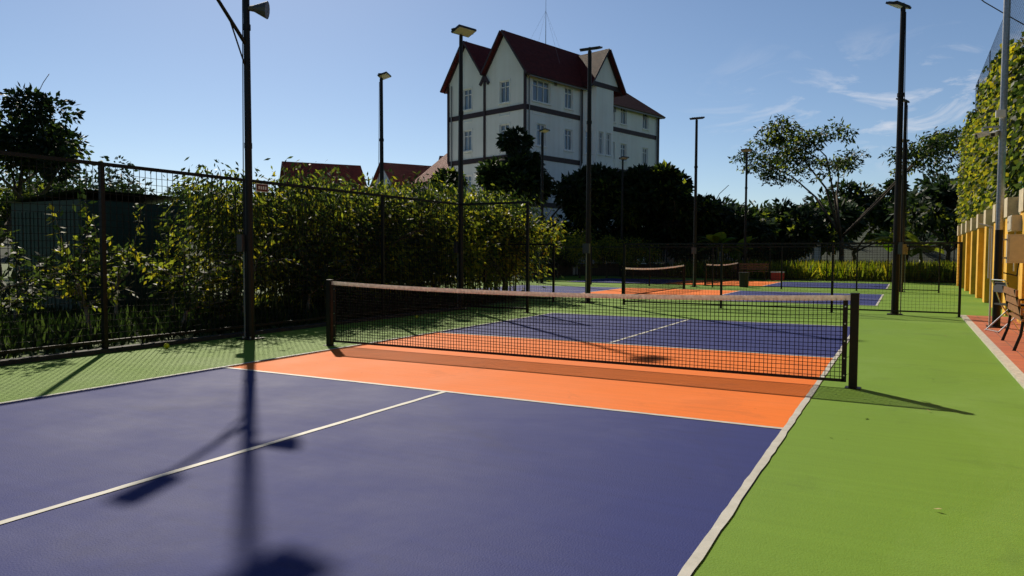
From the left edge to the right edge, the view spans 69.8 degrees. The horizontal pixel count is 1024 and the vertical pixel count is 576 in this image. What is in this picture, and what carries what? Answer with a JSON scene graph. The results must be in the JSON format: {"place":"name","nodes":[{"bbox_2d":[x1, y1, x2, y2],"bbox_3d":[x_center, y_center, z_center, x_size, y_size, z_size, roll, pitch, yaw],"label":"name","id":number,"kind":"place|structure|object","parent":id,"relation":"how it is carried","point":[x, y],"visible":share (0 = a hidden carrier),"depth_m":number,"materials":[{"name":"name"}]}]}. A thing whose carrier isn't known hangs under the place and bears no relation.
{"place":"outdoors","nodes":[
{"label":"outdoors","id":0,"kind":"place"},
{"bbox_2d":[3,189,185,313],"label":"garden shed","id":1,"kind":"structure","parent":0,"point":[44,240],"depth_m":16.05,"materials":[{"name":"metal"}]},
{"bbox_2d":[372,172,412,191],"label":"house","id":2,"kind":"structure","parent":0,"point":[385,178],"depth_m":90.27,"materials":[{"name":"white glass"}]},
{"bbox_2d":[370,162,430,189],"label":"house roof","id":3,"kind":"object","parent":2,"relation":"attached to","point":[399,170],"visible":0.25,"depth_m":90.56,"materials":[{"name":"red tile"}]},
{"bbox_2d":[0,224,956,263],"bbox_3d":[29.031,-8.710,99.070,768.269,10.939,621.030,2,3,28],"label":"wall","id":4,"kind":"structure","parent":0,"point":[861,253],"depth_m":107.99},
{"bbox_2d":[0,260,1001,359],"bbox_3d":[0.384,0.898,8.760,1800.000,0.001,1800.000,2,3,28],"label":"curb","id":5,"kind":"structure","parent":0,"point":[8,282],"depth_m":14.71,"materials":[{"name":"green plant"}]},
{"bbox_2d":[0,269,50,313],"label":"shrub","id":6,"kind":"object","parent":5,"relation":"on","point":[13,275],"visible":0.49,"depth_m":10.76,"materials":[{"name":"green plant"}]},
{"bbox_2d":[0,221,72,320],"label":"shrub","id":7,"kind":"object","parent":5,"relation":"on","point":[20,276],"visible":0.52,"depth_m":12.23,"materials":[{"name":"green plant"}]},
{"bbox_2d":[0,228,83,317],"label":"shrub","id":8,"kind":"object","parent":5,"relation":"on","point":[42,275],"visible":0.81,"depth_m":9.42,"materials":[{"name":"green plant"}]},
{"bbox_2d":[0,167,91,243],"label":"tree","id":9,"kind":"object","parent":5,"relation":"on","point":[4,213],"visible":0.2,"depth_m":31.02,"materials":[{"name":"green plant"}]},
{"bbox_2d":[0,74,94,286],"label":"tree","id":10,"kind":"object","parent":5,"relation":"on","point":[27,134],"visible":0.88,"depth_m":25.70,"materials":[{"name":"green plant"}]},
{"bbox_2d":[0,155,148,197],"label":"tree","id":11,"kind":"object","parent":5,"relation":"on","point":[89,181],"visible":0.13,"depth_m":39.23,"materials":[{"name":"green plant"}]},
{"bbox_2d":[33,236,116,308],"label":"shrub","id":12,"kind":"object","parent":5,"relation":"on","point":[97,255],"visible":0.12,"depth_m":14.43,"materials":[{"name":"green plant"}]},
{"bbox_2d":[29,187,143,336],"bbox_3d":[-6.302,-0.334,10.724,1.362,2.242,1.548,-2,4,-41],"label":"shrub","id":13,"kind":"object","parent":5,"relation":"on","point":[85,255],"visible":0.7,"depth_m":10.44,"materials":[{"name":"green plant"}]},
{"bbox_2d":[75,168,161,204],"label":"tree","id":14,"kind":"object","parent":5,"relation":"on","point":[134,187],"visible":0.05,"depth_m":42.11,"materials":[{"name":"green plant"}]},
{"bbox_2d":[79,203,170,323],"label":"shrub","id":15,"kind":"object","parent":5,"relation":"on","point":[118,270],"visible":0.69,"depth_m":12.08,"materials":[{"name":"green plant"}]},
{"bbox_2d":[114,210,211,314],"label":"shrub","id":16,"kind":"object","parent":5,"relation":"on","point":[154,293],"visible":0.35,"depth_m":13.50,"materials":[{"name":"green plant"}]},
{"bbox_2d":[169,247,208,290],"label":"shrub","id":17,"kind":"object","parent":5,"relation":"on","point":[171,255],"visible":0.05,"depth_m":15.83,"materials":[{"name":"green plant"}]},
{"bbox_2d":[158,179,222,245],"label":"tree","id":18,"kind":"object","parent":5,"relation":"on","point":[175,190],"visible":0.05,"depth_m":45.26,"materials":[{"name":"green plant"}]},
{"bbox_2d":[138,231,255,335],"bbox_3d":[-4.926,-0.073,11.607,1.693,1.653,1.292,1,3,14],"label":"shrub","id":19,"kind":"object","parent":5,"relation":"on","point":[189,298],"visible":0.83,"depth_m":11.54,"materials":[{"name":"green plant"}]},
{"bbox_2d":[193,252,271,323],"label":"shrub","id":20,"kind":"object","parent":5,"relation":"on","point":[229,296],"visible":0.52,"depth_m":12.16,"materials":[{"name":"green plant"}]},
{"bbox_2d":[194,233,303,315],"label":"shrub","id":21,"kind":"object","parent":5,"relation":"on","point":[216,252],"visible":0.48,"depth_m":12.77,"materials":[{"name":"green plant"}]},
{"bbox_2d":[0,287,516,358],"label":"ground cover","id":22,"kind":"object","parent":5,"relation":"on","point":[24,331],"visible":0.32,"depth_m":11.97,"materials":[{"name":"green plant"}]},
{"bbox_2d":[130,156,475,314],"bbox_3d":[-4.076,-1.102,16.213,4.701,3.418,8.627,2,3,28],"label":"bamboo hedge","id":23,"kind":"object","parent":5,"relation":"on","point":[285,227],"visible":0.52,"depth_m":14.41,"materials":[{"name":"green plant"}]},
{"bbox_2d":[277,243,355,311],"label":"shrub","id":24,"kind":"object","parent":5,"relation":"on","point":[314,282],"visible":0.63,"depth_m":13.79,"materials":[{"name":"green plant"}]},
{"bbox_2d":[270,165,419,255],"bbox_3d":[-4.353,-1.328,18.927,4.425,3.472,4.445,0,3,3],"label":"hedge shrub","id":25,"kind":"object","parent":5,"relation":"on","point":[333,171],"visible":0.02,"depth_m":18.07,"materials":[{"name":"green plant"}]},
{"bbox_2d":[318,255,380,305],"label":"shrub","id":26,"kind":"object","parent":5,"relation":"on","point":[358,279],"visible":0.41,"depth_m":15.12,"materials":[{"name":"green plant"}]},
{"bbox_2d":[277,191,424,305],"bbox_3d":[-3.767,-0.797,15.784,3.562,2.705,3.528,2,3,28],"label":"hedge shrub","id":27,"kind":"object","parent":5,"relation":"on","point":[395,242],"visible":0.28,"depth_m":15.58,"materials":[{"name":"green plant"}]},
{"bbox_2d":[288,186,442,280],"bbox_3d":[-4.202,-1.129,18.207,4.563,3.141,4.085,2,3,28],"label":"hedge shrub","id":28,"kind":"object","parent":5,"relation":"on","point":[420,241],"visible":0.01,"depth_m":17.91,"materials":[{"name":"green plant"}]},
{"bbox_2d":[377,71,390,187],"bbox_3d":[-3.952,-3.138,22.405,0.445,6.757,0.585,0,3,6],"label":"light pole","id":29,"kind":"object","parent":5,"relation":"on","point":[384,75],"visible":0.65,"depth_m":22.29,"materials":[{"name":"black metal"}]},
{"bbox_2d":[385,188,502,295],"bbox_3d":[-2.158,-1.219,19.363,3.858,3.222,3.585,0,3,-3],"label":"hedge shrub","id":30,"kind":"object","parent":5,"relation":"on","point":[474,256],"visible":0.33,"depth_m":18.83,"materials":[{"name":"green plant"}]},
{"bbox_2d":[358,170,566,296],"bbox_3d":[-1.416,-1.407,21.618,4.519,3.649,8.157,2,3,28],"label":"bamboo hedge","id":31,"kind":"object","parent":5,"relation":"on","point":[474,199],"visible":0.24,"depth_m":20.93,"materials":[{"name":"green plant"}]},
{"bbox_2d":[451,24,476,309],"bbox_3d":[-1.159,-2.723,16.942,0.436,6.457,0.585,3,4,45],"label":"light pole","id":32,"kind":"object","parent":5,"relation":"on","point":[461,31],"visible":0.84,"depth_m":16.93,"materials":[{"name":"black metal"}]},
{"bbox_2d":[524,235,558,266],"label":"gold hedge","id":33,"kind":"object","parent":5,"relation":"on","point":[538,253],"visible":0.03,"depth_m":37.75,"materials":[{"name":"green plant"}]},
{"bbox_2d":[550,216,617,263],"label":"shrub","id":34,"kind":"object","parent":5,"relation":"on","point":[567,227],"visible":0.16,"depth_m":44.16,"materials":[{"name":"green plant"}]},
{"bbox_2d":[544,161,661,263],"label":"tree","id":35,"kind":"object","parent":5,"relation":"on","point":[570,191],"visible":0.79,"depth_m":43.78,"materials":[{"name":"green plant"}]},
{"bbox_2d":[577,209,663,263],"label":"shrub","id":36,"kind":"object","parent":5,"relation":"on","point":[617,231],"visible":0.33,"depth_m":44.10,"materials":[{"name":"green plant"}]},
{"bbox_2d":[629,222,679,263],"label":"shrub","id":37,"kind":"object","parent":5,"relation":"on","point":[651,228],"visible":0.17,"depth_m":44.56,"materials":[{"name":"green plant"}]},
{"bbox_2d":[489,240,820,274],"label":"hedge","id":38,"kind":"object","parent":5,"relation":"on","point":[614,271],"visible":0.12,"depth_m":45.34,"materials":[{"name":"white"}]},
{"bbox_2d":[610,160,729,263],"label":"tree","id":39,"kind":"object","parent":5,"relation":"on","point":[668,188],"visible":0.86,"depth_m":43.55,"materials":[{"name":"green plant"}]},
{"bbox_2d":[651,214,724,263],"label":"shrub","id":40,"kind":"object","parent":5,"relation":"on","point":[678,232],"visible":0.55,"depth_m":44.02,"materials":[{"name":"green plant"}]},
{"bbox_2d":[697,232,742,264],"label":"banana","id":41,"kind":"object","parent":5,"relation":"on","point":[719,237],"visible":0.59,"depth_m":40.89,"materials":[{"name":"green plant"}]},
{"bbox_2d":[684,210,769,260],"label":"shrub","id":42,"kind":"object","parent":5,"relation":"on","point":[731,235],"visible":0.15,"depth_m":44.42,"materials":[{"name":"green plant"}]},
{"bbox_2d":[714,236,756,265],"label":"banana","id":43,"kind":"object","parent":5,"relation":"on","point":[749,238],"visible":0.38,"depth_m":41.30,"materials":[{"name":"green plant"}]},
{"bbox_2d":[692,195,781,259],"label":"tree","id":44,"kind":"object","parent":5,"relation":"on","point":[733,211],"visible":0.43,"depth_m":44.34,"materials":[{"name":"green plant"}]},
{"bbox_2d":[749,199,772,261],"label":"tree","id":45,"kind":"object","parent":5,"relation":"on","point":[761,205],"visible":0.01,"depth_m":120.61,"materials":[{"name":"green plant"}]},
{"bbox_2d":[746,197,843,261],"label":"tree","id":46,"kind":"object","parent":5,"relation":"on","point":[804,224],"visible":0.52,"depth_m":45.75,"materials":[{"name":"green plant"}]},
{"bbox_2d":[659,259,956,282],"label":"rough grass","id":47,"kind":"structure","parent":5,"relation":"on","point":[948,273],"depth_m":37.24,"materials":[{"name":"green plant"}]},
{"bbox_2d":[789,186,870,259],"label":"tree","id":48,"kind":"object","parent":5,"relation":"on","point":[850,213],"visible":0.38,"depth_m":49.87,"materials":[{"name":"green plant"}]},
{"bbox_2d":[727,114,962,260],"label":"feathery tree","id":49,"kind":"object","parent":5,"relation":"on","point":[936,146],"visible":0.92,"depth_m":42.90,"materials":[{"name":"green plant"}]},
{"bbox_2d":[823,177,909,261],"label":"tree","id":50,"kind":"object","parent":5,"relation":"on","point":[878,211],"visible":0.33,"depth_m":56.35,"materials":[{"name":"green plant"}]},
{"bbox_2d":[866,226,927,259],"bbox_3d":[19.569,-1.767,37.262,3.052,2.791,2.911,-2,3,-36],"label":"banana","id":51,"kind":"object","parent":5,"relation":"on","point":[886,236],"visible":0.47,"depth_m":37.39,"materials":[{"name":"green plant"}]},
{"bbox_2d":[857,168,957,260],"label":"tree","id":52,"kind":"object","parent":5,"relation":"on","point":[950,237],"visible":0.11,"depth_m":55.53,"materials":[{"name":"green plant"}]},
{"bbox_2d":[891,226,941,241],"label":"tree","id":53,"kind":"object","parent":5,"relation":"on","point":[921,234],"visible":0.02,"depth_m":123.30,"materials":[{"name":"green plant"}]},
{"bbox_2d":[884,173,958,262],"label":"tree","id":54,"kind":"object","parent":5,"relation":"on","point":[930,208],"visible":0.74,"depth_m":48.49,"materials":[{"name":"green plant"}]},
{"bbox_2d":[905,231,948,263],"bbox_3d":[20.940,-1.746,37.880,2.797,2.701,2.759,2,3,28],"label":"banana","id":55,"kind":"object","parent":5,"relation":"on","point":[912,236],"visible":0.28,"depth_m":37.64,"materials":[{"name":"green plant"}]},
{"bbox_2d":[922,167,959,226],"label":"tree","id":56,"kind":"object","parent":5,"relation":"on","point":[932,179],"visible":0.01,"depth_m":51.36,"materials":[{"name":"green plant"}]},
{"bbox_2d":[947,172,960,201],"bbox_3d":[24.233,-3.843,32.765,8.381,7.406,10.002,2,3,28],"label":"tree","id":57,"kind":"object","parent":5,"relation":"on","point":[953,183],"visible":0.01,"depth_m":34.20,"materials":[{"name":"green plant"}]},
{"bbox_2d":[956,188,1023,323],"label":"wall","id":58,"kind":"structure","parent":5,"relation":"on","point":[973,235],"depth_m":20.27,"materials":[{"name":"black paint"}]},
{"bbox_2d":[975,0,1023,194],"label":"tall fence on wall","id":59,"kind":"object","parent":58,"relation":"on","point":[1012,29],"visible":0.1,"depth_m":20.95,"materials":[{"name":"grey metal"}]},
{"bbox_2d":[954,31,1023,224],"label":"vines on tall fence","id":60,"kind":"object","parent":59,"relation":"attached to","point":[977,177],"visible":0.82,"depth_m":20.57,"materials":[{"name":"green plant"}]},
{"bbox_2d":[1007,215,1021,270],"bbox_3d":[9.695,-0.862,14.181,0.178,1.070,0.620,2,3,28],"label":"junction box","id":61,"kind":"object","parent":58,"relation":"attached to","point":[1014,223],"visible":0.88,"depth_m":13.91,"materials":[{"name":"beige plastic"}]},
{"bbox_2d":[0,276,1023,575],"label":"court ground","id":62,"kind":"structure","parent":0,"point":[896,448],"depth_m":5.31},
{"bbox_2d":[0,150,462,365],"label":"tall fence","id":63,"kind":"object","parent":62,"relation":"on","point":[105,341],"visible":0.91,"depth_m":10.49,"materials":[{"name":"black metal"}]},
{"bbox_2d":[256,183,267,192],"bbox_3d":[-4.005,-1.610,11.715,0.058,0.154,0.250,2,3,28],"label":"sign","id":64,"kind":"object","parent":63,"relation":"attached to","point":[260,187],"visible":1,"depth_m":11.70,"materials":[{"name":"white"}]},
{"bbox_2d":[216,0,269,340],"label":"court light pole","id":65,"kind":"object","parent":62,"relation":"on","point":[245,240],"visible":1,"depth_m":10.94,"materials":[{"name":"black metal"}]},
{"bbox_2d":[164,315,418,347],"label":"pickleballs","id":66,"kind":"object","parent":62,"relation":"on","point":[166,345],"visible":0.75,"depth_m":9.93,"materials":[{"name":"plastic"}]},
{"bbox_2d":[0,313,849,575],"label":"court surface","id":67,"kind":"object","parent":62,"relation":"on","point":[363,460],"visible":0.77,"depth_m":4.63,"materials":[{"name":"paint"}]},
{"bbox_2d":[323,279,860,389],"bbox_3d":[0.401,0.430,8.768,6.840,0.933,0.208,2,3,28],"label":"net","id":68,"kind":"object","parent":67,"relation":"on","point":[332,312],"visible":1,"depth_m":8.37,"materials":[{"name":"black fabric"}]},
{"bbox_2d":[401,242,576,285],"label":"bush","id":69,"kind":"object","parent":62,"relation":"on","point":[556,267],"visible":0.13,"depth_m":40.99,"materials":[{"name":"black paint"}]},
{"bbox_2d":[427,244,554,300],"bbox_3d":[-2.666,-0.515,21.819,8.710,1.580,0.110,2,3,28],"label":"chain-link fence","id":70,"kind":"object","parent":62,"relation":"on","point":[553,266],"visible":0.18,"depth_m":20.01,"materials":[{"name":"black metal"}]},
{"bbox_2d":[461,201,529,312],"bbox_3d":[-0.426,-0.705,16.626,1.871,2.460,0.121,2,3,28],"label":"fence return","id":71,"kind":"object","parent":62,"relation":"on","point":[516,246],"visible":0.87,"depth_m":16.48,"materials":[{"name":"black paint"}]},
{"bbox_2d":[466,193,565,290],"bbox_3d":[-0.307,-1.337,22.154,3.700,3.213,4.245,-1,3,-16],"label":"tree","id":72,"kind":"object","parent":62,"relation":"on","point":[544,233],"visible":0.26,"depth_m":21.21,"materials":[{"name":"green plant"}]},
{"bbox_2d":[537,128,549,282],"bbox_3d":[1.360,-3.581,32.244,0.425,6.757,0.585,2,3,28],"label":"light pole","id":73,"kind":"object","parent":62,"relation":"on","point":[544,130],"visible":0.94,"depth_m":32.19,"materials":[{"name":"black metal"}]},
{"bbox_2d":[532,228,585,277],"bbox_3d":[2.473,-1.830,38.662,2.556,2.671,3.597,-2,4,-44],"label":"tree","id":74,"kind":"object","parent":62,"relation":"on","point":[570,244],"visible":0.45,"depth_m":38.23,"materials":[{"name":"green plant"}]},
{"bbox_2d":[560,224,602,277],"bbox_3d":[3.512,-1.995,39.167,2.638,2.960,3.025,0,3,-11],"label":"tree","id":75,"kind":"object","parent":62,"relation":"on","point":[580,258],"visible":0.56,"depth_m":38.83,"materials":[{"name":"green plant"}]},
{"bbox_2d":[579,46,602,302],"bbox_3d":[2.040,-2.975,19.353,0.585,6.757,0.425,2,3,28],"label":"light pole","id":76,"kind":"object","parent":62,"relation":"on","point":[586,248],"visible":0.92,"depth_m":19.27,"materials":[{"name":"black metal"}]},
{"bbox_2d":[584,233,642,277],"bbox_3d":[5.365,-1.766,39.571,3.199,2.478,3.242,2,3,28],"label":"tree","id":77,"kind":"object","parent":62,"relation":"on","point":[605,243],"visible":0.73,"depth_m":39.38,"materials":[{"name":"green plant"}]},
{"bbox_2d":[618,156,628,276],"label":"light pole","id":78,"kind":"object","parent":62,"relation":"on","point":[623,158],"visible":0.82,"depth_m":41.26,"materials":[{"name":"black metal"}]},
{"bbox_2d":[602,235,661,277],"bbox_3d":[6.538,-1.718,39.857,3.266,2.373,3.251,2,3,28],"label":"tree","id":79,"kind":"object","parent":62,"relation":"on","point":[641,251],"visible":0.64,"depth_m":39.66,"materials":[{"name":"green plant"}]},
{"bbox_2d":[474,285,883,305],"bbox_3d":[4.861,0.163,24.559,13.410,0.004,6.100,2,3,28],"label":"court surface","id":80,"kind":"object","parent":62,"relation":"on","point":[875,299],"visible":0.51,"depth_m":24.90,"materials":[{"name":"paint"}]},
{"bbox_2d":[622,264,684,293],"bbox_3d":[4.833,-0.294,24.554,0.207,0.933,6.840,2,3,28],"label":"net","id":81,"kind":"object","parent":80,"relation":"on","point":[661,286],"visible":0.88,"depth_m":24.18,"materials":[{"name":"black fabric"}]},
{"bbox_2d":[689,116,704,286],"bbox_3d":[7.289,-3.414,29.101,0.585,6.757,0.425,2,3,28],"label":"light pole","id":82,"kind":"object","parent":62,"relation":"on","point":[694,249],"visible":0.99,"depth_m":29.01,"materials":[{"name":"black metal"}]},
{"bbox_2d":[487,246,940,292],"bbox_3d":[6.770,-0.861,29.453,18.090,1.620,0.110,2,3,28],"label":"chain-link fence","id":83,"kind":"object","parent":62,"relation":"on","point":[751,259],"visible":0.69,"depth_m":27.94,"materials":[{"name":"black metal"}]},
{"bbox_2d":[568,278,889,288],"bbox_3d":[9.599,-0.233,33.357,13.410,0.004,6.100,2,3,28],"label":"court surface","id":84,"kind":"object","parent":62,"relation":"on","point":[810,284],"visible":0.53,"depth_m":32.83,"materials":[{"name":"paint"}]},
{"bbox_2d":[704,262,738,285],"bbox_3d":[9.571,-0.690,33.351,0.207,0.933,6.840,2,3,28],"label":"net","id":85,"kind":"object","parent":84,"relation":"on","point":[736,266],"visible":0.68,"depth_m":33.39,"materials":[{"name":"black fabric"}]},
{"bbox_2d":[739,272,749,286],"bbox_3d":[9.229,-0.324,29.176,0.409,0.590,0.420,2,3,28],"label":"waste bin","id":86,"kind":"object","parent":62,"relation":"on","point":[745,277],"visible":0.85,"depth_m":29.02,"materials":[{"name":"green plastic"}]},
{"bbox_2d":[741,148,752,270],"bbox_3d":[12.134,-3.819,38.097,0.585,6.757,0.425,2,3,28],"label":"light pole","id":87,"kind":"object","parent":62,"relation":"on","point":[747,150],"visible":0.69,"depth_m":38.06,"materials":[{"name":"black metal"}]},
{"bbox_2d":[731,263,768,279],"bbox_3d":[12.111,-0.823,37.473,1.800,0.877,0.673,2,3,28],"label":"bench back","id":88,"kind":"object","parent":62,"relation":"on","point":[757,268],"visible":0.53,"depth_m":37.60,"materials":[{"name":"brown wood"}]},
{"bbox_2d":[576,243,954,282],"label":"grass","id":89,"kind":"structure","parent":62,"relation":"on","point":[770,256],"depth_m":37.10,"materials":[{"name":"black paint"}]},
{"bbox_2d":[771,272,784,280],"bbox_3d":[13.351,-0.596,36.833,0.640,0.445,0.380,2,3,28],"label":"box","id":90,"kind":"object","parent":62,"relation":"on","point":[775,276],"visible":1,"depth_m":36.69,"materials":[{"name":"red"}]},
{"bbox_2d":[621,242,962,316],"bbox_3d":[6.131,-0.264,17.093,7.490,1.580,0.110,2,3,28],"label":"chain-link fence","id":91,"kind":"object","parent":62,"relation":"on","point":[721,271],"visible":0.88,"depth_m":16.77,"materials":[{"name":"black paint"}]},
{"bbox_2d":[885,1,911,314],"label":"light pole","id":92,"kind":"object","parent":62,"relation":"on","point":[900,249],"visible":1,"depth_m":15.84,"materials":[{"name":"black metal"}]},
{"bbox_2d":[896,98,909,291],"bbox_3d":[13.652,-3.231,25.651,0.436,6.757,0.585,3,4,45],"label":"light pole","id":93,"kind":"object","parent":62,"relation":"on","point":[905,136],"visible":0.58,"depth_m":25.58,"materials":[{"name":"black metal"}]},
{"bbox_2d":[903,139,909,282],"bbox_3d":[18.530,-3.638,34.691,0.451,6.757,0.585,0,3,2],"label":"light pole","id":94,"kind":"object","parent":62,"relation":"on","point":[908,140],"visible":0.13,"depth_m":34.62,"materials":[{"name":"black metal"}]},
{"bbox_2d":[961,315,1023,388],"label":"walkway tiles","id":95,"kind":"object","parent":62,"relation":"on","point":[1009,359],"visible":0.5,"depth_m":10.79,"materials":[{"name":"ceramic"}]},
{"bbox_2d":[973,0,1023,327],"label":"light pole","id":96,"kind":"object","parent":95,"relation":"on","point":[1014,248],"visible":0.98,"depth_m":12.77,"materials":[{"name":"grey metal"}]},
{"bbox_2d":[985,279,1023,332],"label":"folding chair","id":97,"kind":"object","parent":95,"relation":"on","point":[997,288],"visible":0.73,"depth_m":12.26,"materials":[{"name":"grey metal"}]},
{"bbox_2d":[1001,286,1023,350],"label":"bench","id":98,"kind":"object","parent":95,"relation":"on","point":[1012,302],"visible":0.94,"depth_m":10.16,"materials":[{"name":"brown wood"}]},
{"bbox_2d":[0,0,1023,207],"label":"sky","id":99,"kind":"structure","parent":0,"point":[157,83],"materials":[{"name":"blue"}]},
{"bbox_2d":[981,0,1023,39],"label":"cable","id":100,"kind":"object","parent":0,"point":[1002,12],"visible":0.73,"depth_m":17.55,"materials":[{"name":"black"}]},
{"label":"villa yard","id":101,"kind":"structure","parent":0,"visible":0},
{"bbox_2d":[429,126,561,274],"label":"tree","id":102,"kind":"object","parent":101,"relation":"on","point":[519,166],"visible":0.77,"depth_m":43.88,"materials":[{"name":"green plant"}]},
{"bbox_2d":[444,11,663,263],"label":"villa building","id":103,"kind":"structure","parent":101,"relation":"on","point":[503,93],"depth_m":55.14,"materials":[{"name":"white paint"}]},
{"bbox_2d":[440,30,665,118],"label":"roof","id":104,"kind":"structure","parent":103,"relation":"attached to","point":[537,58],"depth_m":55.17,"materials":[{"name":"red tile"}]},
{"bbox_2d":[531,225,581,274],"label":"shrub","id":105,"kind":"object","parent":101,"relation":"on","point":[565,261],"visible":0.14,"depth_m":44.09,"materials":[{"name":"green plant"}]},
{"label":"house","id":106,"kind":"object","parent":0,"visible":0},
{"bbox_2d":[411,153,448,184],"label":"house roof","id":107,"kind":"object","parent":106,"relation":"on","point":[439,164],"visible":0.1,"depth_m":79.33,"materials":[{"name":"red tile"}]},
{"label":"house","id":108,"kind":"object","parent":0,"visible":0},
{"bbox_2d":[278,161,366,190],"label":"house roof","id":109,"kind":"object","parent":108,"relation":"attached to","point":[356,172],"visible":0.48,"depth_m":84.25,"materials":[{"name":"red tile"}]}
]}

